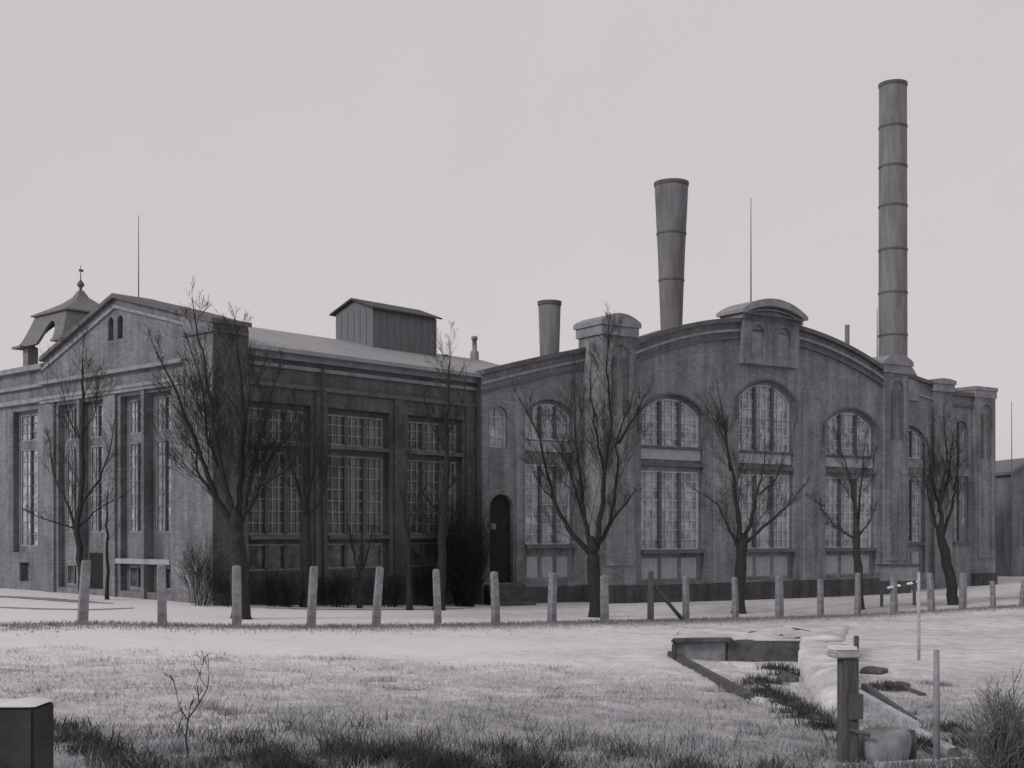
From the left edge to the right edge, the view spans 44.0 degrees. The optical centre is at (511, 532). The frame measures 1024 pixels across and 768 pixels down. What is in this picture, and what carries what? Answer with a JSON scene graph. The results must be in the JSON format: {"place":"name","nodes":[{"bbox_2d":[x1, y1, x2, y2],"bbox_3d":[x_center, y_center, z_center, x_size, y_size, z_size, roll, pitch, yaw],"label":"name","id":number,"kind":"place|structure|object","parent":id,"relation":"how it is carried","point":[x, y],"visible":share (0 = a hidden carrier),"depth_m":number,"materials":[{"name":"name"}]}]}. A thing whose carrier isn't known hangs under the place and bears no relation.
{"place":"outdoors","nodes":[
{"label":"outdoors","id":0,"kind":"place"},
{"bbox_2d":[0,596,111,603],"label":"path","id":1,"kind":"structure","parent":0,"point":[50,599],"depth_m":52.77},
{"bbox_2d":[0,576,1023,767],"bbox_3d":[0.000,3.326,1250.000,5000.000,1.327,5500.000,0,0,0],"label":"ground","id":2,"kind":"structure","parent":0,"point":[977,644],"depth_m":32.32,"materials":[{"name":"snow"}]},
{"bbox_2d":[0,697,54,767],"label":"masonry block","id":3,"kind":"structure","parent":2,"relation":"on","point":[26,732],"depth_m":9.02,"materials":[{"name":"concrete"}]},
{"bbox_2d":[16,319,128,591],"bbox_3d":[-18.265,-2.947,53.289,4.081,12.101,3.648,0,0,1],"label":"bare tree","id":4,"kind":"object","parent":2,"relation":"on","point":[76,524],"visible":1,"depth_m":53.02,"materials":[{"name":"black plant"}]},
{"bbox_2d":[77,560,90,624],"bbox_3d":[-13.185,2.036,39.002,0.388,2.369,0.284,0,0,-31],"label":"fence post","id":5,"kind":"object","parent":2,"relation":"on","point":[83,600],"visible":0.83,"depth_m":38.90,"materials":[{"name":"wood"}]},
{"bbox_2d":[101,472,125,599],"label":"bare tree","id":6,"kind":"object","parent":2,"relation":"on","point":[107,568],"visible":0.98,"depth_m":53.96,"materials":[{"name":"black plant"}]},
{"bbox_2d":[157,564,166,625],"bbox_3d":[-11.213,2.195,40.613,0.300,2.367,0.281,0,0,-21],"label":"fence post","id":7,"kind":"object","parent":2,"relation":"on","point":[161,598],"visible":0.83,"depth_m":40.50,"materials":[{"name":"concrete"}]},
{"bbox_2d":[164,650,210,760],"bbox_3d":[-4.193,2.323,16.505,0.621,1.607,0.343,0,0,0],"label":"dead plant","id":8,"kind":"object","parent":2,"relation":"on","point":[191,703],"visible":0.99,"depth_m":16.49,"materials":[{"name":"plant"}]},
{"bbox_2d":[171,530,230,605],"bbox_3d":[-12.496,1.448,51.189,2.749,3.243,3.181,0,0,0],"label":"shrub","id":9,"kind":"object","parent":2,"relation":"on","point":[199,569],"visible":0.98,"depth_m":51.18,"materials":[{"name":"plant"}]},
{"bbox_2d":[198,548,265,606],"bbox_3d":[-11.284,1.878,51.661,2.454,2.522,2.426,0,0,38],"label":"shrub","id":10,"kind":"object","parent":2,"relation":"on","point":[249,587],"visible":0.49,"depth_m":51.51,"materials":[{"name":"plant"}]},
{"bbox_2d":[143,276,328,619],"bbox_3d":[-9.909,-2.811,45.728,6.638,12.459,5.187,0,0,0],"label":"bare tree","id":11,"kind":"object","parent":2,"relation":"on","point":[234,517],"visible":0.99,"depth_m":45.83,"materials":[{"name":"black plant"}]},
{"bbox_2d":[232,565,241,626],"bbox_3d":[-9.185,2.328,42.282,0.289,2.447,0.335,0,0,-22],"label":"fence post","id":12,"kind":"object","parent":2,"relation":"on","point":[236,600],"visible":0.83,"depth_m":42.18,"materials":[{"name":"wood"}]},
{"bbox_2d":[0,265,498,605],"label":"gabled brick hall","id":13,"kind":"structure","parent":2,"relation":"on","point":[366,369],"depth_m":58.23,"materials":[{"name":"grey brick"}]},
{"bbox_2d":[21,413,37,441],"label":"window","id":14,"kind":"structure","parent":13,"relation":"in","point":[29,423],"depth_m":63.99,"materials":[{"name":"grey glass"}]},
{"bbox_2d":[21,448,37,546],"bbox_3d":[-24.112,-1.750,63.680,2.280,4.900,0.160,0,0,43],"label":"window","id":15,"kind":"structure","parent":13,"relation":"in","point":[29,457],"depth_m":63.99,"materials":[{"name":"grey glass"}]},
{"bbox_2d":[67,407,75,440],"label":"window","id":16,"kind":"structure","parent":13,"relation":"in","point":[73,409],"depth_m":60.57,"materials":[{"name":"grey glass"}]},
{"bbox_2d":[67,447,75,531],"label":"window","id":17,"kind":"structure","parent":13,"relation":"in","point":[69,522],"depth_m":60.57,"materials":[{"name":"grey glass"}]},
{"bbox_2d":[67,564,75,584],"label":"window","id":18,"kind":"structure","parent":13,"relation":"in","point":[71,568],"depth_m":60.62,"materials":[{"name":"grey glass"}]},
{"bbox_2d":[89,553,102,588],"bbox_3d":[-19.202,2.275,58.714,1.350,2.650,0.070,0,0,43],"label":"door","id":19,"kind":"structure","parent":13,"relation":"in","point":[96,575],"depth_m":58.72,"materials":[{"name":"brown wood"}]},
{"bbox_2d":[91,404,102,437],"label":"window","id":20,"kind":"structure","parent":13,"relation":"in","point":[97,423],"depth_m":59.03,"materials":[{"name":"grey glass"}]},
{"bbox_2d":[91,445,102,531],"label":"window","id":21,"kind":"structure","parent":13,"relation":"in","point":[97,450],"depth_m":59.03,"materials":[{"name":"grey glass"}]},
{"bbox_2d":[129,399,140,434],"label":"window","id":22,"kind":"structure","parent":13,"relation":"in","point":[134,405],"depth_m":56.74,"materials":[{"name":"grey glass"}]},
{"bbox_2d":[129,441,140,531],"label":"window","id":23,"kind":"structure","parent":13,"relation":"in","point":[134,447],"depth_m":56.74,"materials":[{"name":"grey glass"}]},
{"bbox_2d":[129,566,140,588],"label":"window","id":24,"kind":"structure","parent":13,"relation":"in","point":[134,571],"depth_m":56.80,"materials":[{"name":"grey glass"}]},
{"bbox_2d":[156,395,170,431],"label":"window","id":25,"kind":"structure","parent":13,"relation":"in","point":[163,399],"depth_m":55.24,"materials":[{"name":"grey glass"}]},
{"bbox_2d":[156,439,170,531],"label":"window","id":26,"kind":"structure","parent":13,"relation":"in","point":[163,474],"depth_m":55.24,"materials":[{"name":"grey glass"}]},
{"bbox_2d":[249,544,300,570],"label":"window","id":27,"kind":"structure","parent":13,"relation":"in","point":[283,555],"depth_m":55.08,"materials":[{"name":"grey glass"}]},
{"bbox_2d":[249,407,311,447],"bbox_3d":[-10.142,-4.550,54.943,0.540,1.600,3.270,0,0,43],"label":"window","id":28,"kind":"structure","parent":13,"relation":"in","point":[276,425],"depth_m":55.15,"materials":[{"name":"grey glass"}]},
{"bbox_2d":[249,451,311,539],"bbox_3d":[-10.142,-1.600,54.943,0.540,3.800,3.270,0,0,43],"label":"window","id":29,"kind":"structure","parent":13,"relation":"in","point":[276,515],"depth_m":55.17,"materials":[{"name":"grey glass"}]},
{"bbox_2d":[328,543,382,568],"bbox_3d":[-7.255,1.075,58.367,0.160,1.150,3.380,0,0,43],"label":"window","id":30,"kind":"structure","parent":13,"relation":"in","point":[342,553],"depth_m":58.29,"materials":[{"name":"grey glass"}]},
{"bbox_2d":[328,414,390,452],"bbox_3d":[-7.115,-4.550,58.239,0.540,1.600,3.620,0,0,43],"label":"window","id":31,"kind":"structure","parent":13,"relation":"in","point":[350,433],"depth_m":58.42,"materials":[{"name":"grey glass"}]},
{"bbox_2d":[328,455,390,538],"bbox_3d":[-7.115,-1.600,58.239,0.540,3.800,3.620,0,0,43],"label":"window","id":32,"kind":"structure","parent":13,"relation":"in","point":[357,489],"depth_m":58.46,"materials":[{"name":"grey glass"}]},
{"bbox_2d":[410,543,455,566],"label":"window","id":33,"kind":"structure","parent":13,"relation":"in","point":[419,547],"depth_m":61.43,"materials":[{"name":"grey glass"}]},
{"bbox_2d":[408,460,461,538],"bbox_3d":[-3.834,-1.600,61.807,0.540,3.800,3.620,0,0,43],"label":"window","id":34,"kind":"structure","parent":13,"relation":"in","point":[433,474],"depth_m":61.77,"materials":[{"name":"grey glass"}]},
{"bbox_2d":[408,421,462,456],"bbox_3d":[-3.834,-4.550,61.807,0.540,1.600,3.620,0,0,43],"label":"window","id":35,"kind":"structure","parent":13,"relation":"in","point":[424,429],"depth_m":61.73,"materials":[{"name":"grey glass"}]},
{"bbox_2d":[252,564,308,607],"bbox_3d":[-9.676,2.240,53.407,2.678,1.989,2.240,0,0,33],"label":"shrub","id":36,"kind":"object","parent":2,"relation":"on","point":[289,592],"visible":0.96,"depth_m":53.36,"materials":[{"name":"plant"}]},
{"bbox_2d":[271,380,343,607],"bbox_3d":[-8.503,-1.440,53.547,2.944,9.784,2.319,0,0,-35],"label":"bare tree","id":37,"kind":"object","parent":2,"relation":"on","point":[305,542],"visible":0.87,"depth_m":53.77,"materials":[{"name":"black plant"}]},
{"bbox_2d":[306,566,317,626],"bbox_3d":[-6.950,2.430,44.014,0.337,2.513,0.328,0,0,-28],"label":"fence post","id":38,"kind":"object","parent":2,"relation":"on","point":[312,599],"visible":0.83,"depth_m":43.91,"materials":[{"name":"concrete"}]},
{"bbox_2d":[296,560,366,606],"bbox_3d":[-7.901,2.293,55.602,3.073,2.156,2.148,0,0,0],"label":"shrub","id":39,"kind":"object","parent":2,"relation":"on","point":[335,587],"visible":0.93,"depth_m":55.46,"materials":[{"name":"plant"}]},
{"bbox_2d":[344,511,379,607],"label":"bare tree","id":40,"kind":"object","parent":2,"relation":"on","point":[359,568],"visible":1,"depth_m":55.47,"materials":[{"name":"black plant"}]},
{"bbox_2d":[372,567,383,626],"bbox_3d":[-4.856,2.516,45.684,0.368,2.558,0.354,0,0,-25],"label":"fence post","id":41,"kind":"object","parent":2,"relation":"on","point":[377,604],"visible":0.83,"depth_m":45.58,"materials":[{"name":"concrete"}]},
{"bbox_2d":[363,567,416,606],"bbox_3d":[-5.733,2.492,57.953,2.658,2.043,2.307,0,0,34],"label":"shrub","id":42,"kind":"object","parent":2,"relation":"on","point":[396,591],"visible":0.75,"depth_m":57.90,"materials":[{"name":"plant"}]},
{"bbox_2d":[395,449,432,609],"bbox_3d":[-4.329,-0.030,55.720,1.776,7.435,1.752,0,0,1],"label":"bare tree","id":43,"kind":"object","parent":2,"relation":"on","point":[409,603],"visible":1,"depth_m":55.92,"materials":[{"name":"black plant"}]},
{"bbox_2d":[401,548,458,605],"bbox_3d":[-3.926,2.065,60.191,2.865,3.090,2.697,0,0,0],"label":"shrub","id":44,"kind":"object","parent":2,"relation":"on","point":[426,592],"visible":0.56,"depth_m":60.02,"materials":[{"name":"plant"}]},
{"bbox_2d":[388,320,476,610],"bbox_3d":[-3.540,-2.903,56.739,4.908,13.351,2.444,0,0,-33],"label":"bare tree","id":45,"kind":"object","parent":2,"relation":"on","point":[441,546],"visible":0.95,"depth_m":56.92,"materials":[{"name":"black plant"}]},
{"bbox_2d":[432,569,441,625],"bbox_3d":[-2.795,2.629,47.445,0.317,2.526,0.246,0,0,-20],"label":"fence post","id":46,"kind":"object","parent":2,"relation":"on","point":[437,599],"visible":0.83,"depth_m":47.34,"materials":[{"name":"concrete"}]},
{"bbox_2d":[409,456,532,606],"bbox_3d":[-2.441,-0.142,61.106,6.963,7.639,6.340,0,0,0],"label":"shrub","id":47,"kind":"object","parent":2,"relation":"on","point":[469,564],"visible":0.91,"depth_m":60.94,"materials":[{"name":"plant"}]},
{"bbox_2d":[490,571,499,624],"bbox_3d":[-0.651,2.745,49.143,0.394,2.466,0.309,0,0,-34],"label":"fence post","id":48,"kind":"object","parent":2,"relation":"on","point":[495,603],"visible":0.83,"depth_m":49.03,"materials":[{"name":"wood"}]},
{"bbox_2d":[54,659,990,757],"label":"weeds","id":49,"kind":"object","parent":2,"relation":"on","point":[758,679],"visible":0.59,"depth_m":22.45,"materials":[{"name":"plant"}]},
{"bbox_2d":[55,699,994,767],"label":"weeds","id":50,"kind":"object","parent":2,"relation":"on","point":[537,734],"visible":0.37,"depth_m":19.94,"materials":[{"name":"plant"}]},
{"bbox_2d":[54,685,1023,767],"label":"dry grass","id":51,"kind":"structure","parent":2,"relation":"on","point":[208,705],"depth_m":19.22,"materials":[{"name":"plant"}]},
{"bbox_2d":[547,573,556,623],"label":"fence post","id":52,"kind":"object","parent":2,"relation":"on","point":[552,603],"visible":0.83,"depth_m":50.97,"materials":[{"name":"wood"}]},
{"bbox_2d":[507,302,657,617],"bbox_3d":[3.211,-2.911,55.619,5.932,13.902,5.127,0,0,27],"label":"bare tree","id":53,"kind":"object","parent":2,"relation":"on","point":[591,548],"visible":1,"depth_m":55.71,"materials":[{"name":"black plant"}]},
{"bbox_2d":[600,575,608,621],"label":"fence post","id":54,"kind":"object","parent":2,"relation":"on","point":[604,602],"visible":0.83,"depth_m":52.72,"materials":[{"name":"concrete"}]},
{"bbox_2d":[647,571,653,620],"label":"fence post","id":55,"kind":"object","parent":2,"relation":"on","point":[650,603],"visible":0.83,"depth_m":54.48,"materials":[{"name":"wood"}]},
{"bbox_2d":[682,576,689,619],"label":"fence post","id":56,"kind":"object","parent":2,"relation":"on","point":[685,605],"visible":0.83,"depth_m":55.84,"materials":[{"name":"wood"}]},
{"bbox_2d":[731,577,738,617],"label":"fence post","id":57,"kind":"object","parent":2,"relation":"on","point":[735,606],"visible":0.83,"depth_m":57.94,"materials":[{"name":"wood"}]},
{"bbox_2d":[474,298,997,605],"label":"arched brick power house","id":58,"kind":"structure","parent":2,"relation":"on","point":[785,375],"depth_m":70.89,"materials":[{"name":"grey brick"}]},
{"bbox_2d":[489,406,504,447],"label":"window","id":59,"kind":"structure","parent":58,"relation":"in","point":[496,414],"depth_m":64.16,"materials":[{"name":"grey glass"}]},
{"bbox_2d":[490,495,509,582],"bbox_3d":[-0.687,0.322,64.241,1.389,4.462,0.204,0,0,-34],"label":"door","id":60,"kind":"structure","parent":58,"relation":"in","point":[505,577],"depth_m":64.38,"materials":[{"name":"brown wood"}]},
{"bbox_2d":[527,556,537,577],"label":"boarded window","id":61,"kind":"structure","parent":58,"relation":"in","point":[532,561],"depth_m":65.39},
{"bbox_2d":[525,404,568,440],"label":"window","id":62,"kind":"structure","parent":58,"relation":"in","point":[538,408],"depth_m":65.92,"materials":[{"name":"grey glass"}]},
{"bbox_2d":[542,556,552,577],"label":"boarded window","id":63,"kind":"structure","parent":58,"relation":"in","point":[547,561],"depth_m":65.92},
{"bbox_2d":[537,299,561,355],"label":"smokestack","id":64,"kind":"object","parent":58,"relation":"on","point":[549,323],"visible":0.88,"depth_m":72.48,"materials":[{"name":"metal"}]},
{"bbox_2d":[525,464,574,547],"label":"window","id":65,"kind":"structure","parent":58,"relation":"in","point":[536,532],"depth_m":65.82,"materials":[{"name":"grey glass"}]},
{"bbox_2d":[557,556,567,576],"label":"boarded window","id":66,"kind":"structure","parent":58,"relation":"in","point":[562,561],"depth_m":66.47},
{"bbox_2d":[641,558,657,578],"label":"boarded window","id":67,"kind":"structure","parent":58,"relation":"in","point":[647,564],"depth_m":67.95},
{"bbox_2d":[661,558,676,578],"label":"boarded window","id":68,"kind":"structure","parent":58,"relation":"in","point":[668,565],"depth_m":68.73,"materials":[{"name":"wood"}]},
{"bbox_2d":[641,399,697,447],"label":"window","id":69,"kind":"structure","parent":58,"relation":"in","point":[674,418],"depth_m":68.85,"materials":[{"name":"grey glass"}]},
{"bbox_2d":[654,178,688,328],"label":"smokestack","id":70,"kind":"object","parent":58,"relation":"on","point":[671,198],"visible":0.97,"depth_m":79.28,"materials":[{"name":"metal"}]},
{"bbox_2d":[641,470,704,553],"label":"window","id":71,"kind":"structure","parent":58,"relation":"in","point":[669,505],"depth_m":68.80,"materials":[{"name":"grey glass"}]},
{"bbox_2d":[681,557,696,577],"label":"boarded window","id":72,"kind":"structure","parent":58,"relation":"in","point":[688,564],"depth_m":69.57,"materials":[{"name":"wood"}]},
{"bbox_2d":[756,556,769,575],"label":"boarded window","id":73,"kind":"structure","parent":58,"relation":"in","point":[762,562],"depth_m":72.72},
{"bbox_2d":[739,385,788,451],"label":"window","id":74,"kind":"structure","parent":58,"relation":"in","point":[764,402],"depth_m":72.82,"materials":[{"name":"grey glass"}]},
{"bbox_2d":[739,474,795,551],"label":"window","id":75,"kind":"structure","parent":58,"relation":"in","point":[776,534],"depth_m":72.86,"materials":[{"name":"grey glass"}]},
{"bbox_2d":[774,556,787,575],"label":"boarded window","id":76,"kind":"structure","parent":58,"relation":"in","point":[780,562],"depth_m":73.50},
{"bbox_2d":[826,555,837,573],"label":"boarded window","id":77,"kind":"structure","parent":58,"relation":"in","point":[831,560],"depth_m":75.93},
{"bbox_2d":[841,555,853,573],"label":"boarded window","id":78,"kind":"structure","parent":58,"relation":"in","point":[847,562],"depth_m":76.69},
{"bbox_2d":[826,413,870,455],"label":"window","id":79,"kind":"structure","parent":58,"relation":"in","point":[848,419],"depth_m":76.80,"materials":[{"name":"grey glass"}]},
{"bbox_2d":[826,477,877,550],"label":"window","id":80,"kind":"structure","parent":58,"relation":"in","point":[838,501],"depth_m":76.58,"materials":[{"name":"grey glass"}]},
{"bbox_2d":[878,79,918,400],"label":"smokestack","id":81,"kind":"object","parent":58,"relation":"on","point":[892,286],"visible":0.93,"depth_m":82.22,"materials":[{"name":"metal"}]},
{"bbox_2d":[908,429,920,458],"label":"window","id":82,"kind":"structure","parent":58,"relation":"in","point":[914,442],"depth_m":82.34,"materials":[{"name":"grey glass"}]},
{"bbox_2d":[908,478,926,544],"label":"window","id":83,"kind":"structure","parent":58,"relation":"in","point":[914,495],"depth_m":82.34,"materials":[{"name":"grey glass"}]},
{"bbox_2d":[953,421,965,466],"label":"window","id":84,"kind":"structure","parent":58,"relation":"in","point":[960,426],"depth_m":84.95,"materials":[{"name":"grey glass"}]},
{"bbox_2d":[953,476,970,544],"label":"window","id":85,"kind":"structure","parent":58,"relation":"in","point":[959,510],"depth_m":84.73,"materials":[{"name":"grey glass"}]},
{"bbox_2d":[682,379,809,613],"bbox_3d":[11.126,-1.625,61.019,5.974,11.677,3.459,0,0,-12],"label":"bare tree","id":86,"kind":"object","parent":2,"relation":"on","point":[741,540],"visible":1,"depth_m":61.22,"materials":[{"name":"grey plant"}]},
{"bbox_2d":[667,625,848,717],"bbox_3d":[5.868,3.686,31.889,5.112,1.604,20.127,0,0,15],"label":"sluice","id":87,"kind":"object","parent":2,"relation":"on","point":[702,647],"visible":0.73,"depth_m":35.32,"materials":[{"name":"concrete"}]},
{"bbox_2d":[775,576,783,617],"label":"fence post","id":88,"kind":"object","parent":2,"relation":"on","point":[779,603],"visible":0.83,"depth_m":58.69,"materials":[{"name":"concrete"}]},
{"bbox_2d":[775,671,798,682],"bbox_3d":[6.515,3.464,30.013,0.573,0.375,0.539,0,0,1],"label":"stone","id":89,"kind":"object","parent":2,"relation":"on","point":[786,675],"visible":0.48,"depth_m":29.85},
{"bbox_2d":[817,579,823,616],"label":"fence post","id":90,"kind":"object","parent":2,"relation":"on","point":[820,597],"visible":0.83,"depth_m":59.49,"materials":[{"name":"concrete"}]},
{"bbox_2d":[804,418,885,609],"bbox_3d":[16.778,-0.875,64.009,4.584,10.149,2.776,0,0,-1],"label":"bare tree","id":91,"kind":"object","parent":2,"relation":"on","point":[857,533],"visible":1,"depth_m":63.89,"materials":[{"name":"grey plant"}]},
{"bbox_2d":[827,636,870,762],"bbox_3d":[4.966,2.667,18.725,0.527,2.267,0.504,0,0,-7],"label":"sluice post","id":92,"kind":"object","parent":2,"relation":"on","point":[849,706],"visible":1,"depth_m":18.68,"materials":[{"name":"wood"}]},
{"bbox_2d":[854,573,860,615],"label":"fence post","id":93,"kind":"object","parent":2,"relation":"on","point":[857,605],"visible":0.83,"depth_m":60.23,"materials":[{"name":"concrete"}]},
{"bbox_2d":[859,666,888,674],"bbox_3d":[9.420,3.596,33.007,0.779,0.229,0.697,0,0,-10],"label":"stone","id":94,"kind":"object","parent":2,"relation":"on","point":[873,670],"visible":0.85,"depth_m":32.84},
{"bbox_2d":[859,727,911,763],"bbox_3d":[5.587,3.273,19.000,0.793,0.658,0.790,0,0,0],"label":"concrete drum","id":95,"kind":"object","parent":2,"relation":"on","point":[879,742],"visible":0.84,"depth_m":18.70,"materials":[{"name":"concrete"}]},
{"bbox_2d":[861,683,916,719],"bbox_3d":[7.640,3.580,25.875,0.140,0.444,5.793,0,0,7],"label":"timber","id":96,"kind":"object","parent":2,"relation":"on","point":[869,689],"visible":0.37,"depth_m":26.12,"materials":[{"name":"wood"}]},
{"bbox_2d":[859,689,919,728],"bbox_3d":[7.202,3.533,24.625,0.180,0.420,4.757,0,0,3],"label":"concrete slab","id":97,"kind":"object","parent":2,"relation":"on","point":[887,710],"visible":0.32,"depth_m":23.86,"materials":[{"name":"concrete"}]},
{"bbox_2d":[890,577,897,613],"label":"fence post","id":98,"kind":"object","parent":2,"relation":"on","point":[893,598],"visible":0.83,"depth_m":60.90,"materials":[{"name":"wood"}]},
{"bbox_2d":[877,564,920,606],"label":"notice board","id":99,"kind":"object","parent":2,"relation":"on","point":[903,572],"visible":0.77,"depth_m":65.95,"materials":[{"name":"wood"}]},
{"bbox_2d":[917,572,919,660],"bbox_3d":[11.883,2.595,36.999,0.097,2.877,0.097,0,0,0],"label":"stake","id":100,"kind":"object","parent":2,"relation":"on","point":[918,615],"visible":0.78,"depth_m":36.96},
{"bbox_2d":[874,756,976,767],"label":"timber","id":101,"kind":"object","parent":2,"relation":"on","point":[889,763],"visible":0.43,"depth_m":18.62,"materials":[{"name":"wood"}]},
{"bbox_2d":[926,573,934,611],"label":"fence post","id":102,"kind":"object","parent":2,"relation":"on","point":[930,593],"visible":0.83,"depth_m":61.70,"materials":[{"name":"concrete"}]},
{"bbox_2d":[909,728,954,754],"bbox_3d":[6.894,3.549,20.750,0.200,0.387,2.000,0,0,1],"label":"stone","id":103,"kind":"object","parent":2,"relation":"on","point":[945,745],"visible":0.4,"depth_m":20.55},
{"bbox_2d":[899,401,971,604],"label":"bare tree","id":104,"kind":"object","parent":2,"relation":"on","point":[949,573],"visible":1,"depth_m":65.85,"materials":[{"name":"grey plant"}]},
{"bbox_2d":[933,650,939,759],"bbox_3d":[6.369,2.768,18.998,0.107,2.015,0.106,0,0,0],"label":"stake","id":105,"kind":"object","parent":2,"relation":"on","point":[936,700],"visible":1,"depth_m":18.96,"materials":[{"name":"wood"}]},
{"bbox_2d":[959,572,966,609],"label":"fence post","id":106,"kind":"object","parent":2,"relation":"on","point":[963,591],"visible":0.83,"depth_m":62.26,"materials":[{"name":"wood"}]},
{"bbox_2d":[931,661,1023,767],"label":"shrub","id":107,"kind":"object","parent":2,"relation":"on","point":[1003,742],"visible":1,"depth_m":17.05,"materials":[{"name":"bark"},{"name":"twig wood"}]},
{"bbox_2d":[995,458,1023,576],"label":"brick building","id":108,"kind":"structure","parent":2,"relation":"on","point":[1006,564],"depth_m":97.33,"materials":[{"name":"grey brick"}]},
{"bbox_2d":[0,643,1023,767],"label":"dry grass","id":109,"kind":"structure","parent":0,"point":[346,674],"depth_m":23.48,"materials":[{"name":"plant"}]},
{"bbox_2d":[0,604,1023,637],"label":"verge grass","id":110,"kind":"structure","parent":0,"point":[391,625],"depth_m":47.04,"materials":[{"name":"plant"}]},
{"bbox_2d":[0,0,1023,460],"label":"sky","id":111,"kind":"structure","parent":0,"point":[469,164],"materials":[{"name":"grey"}]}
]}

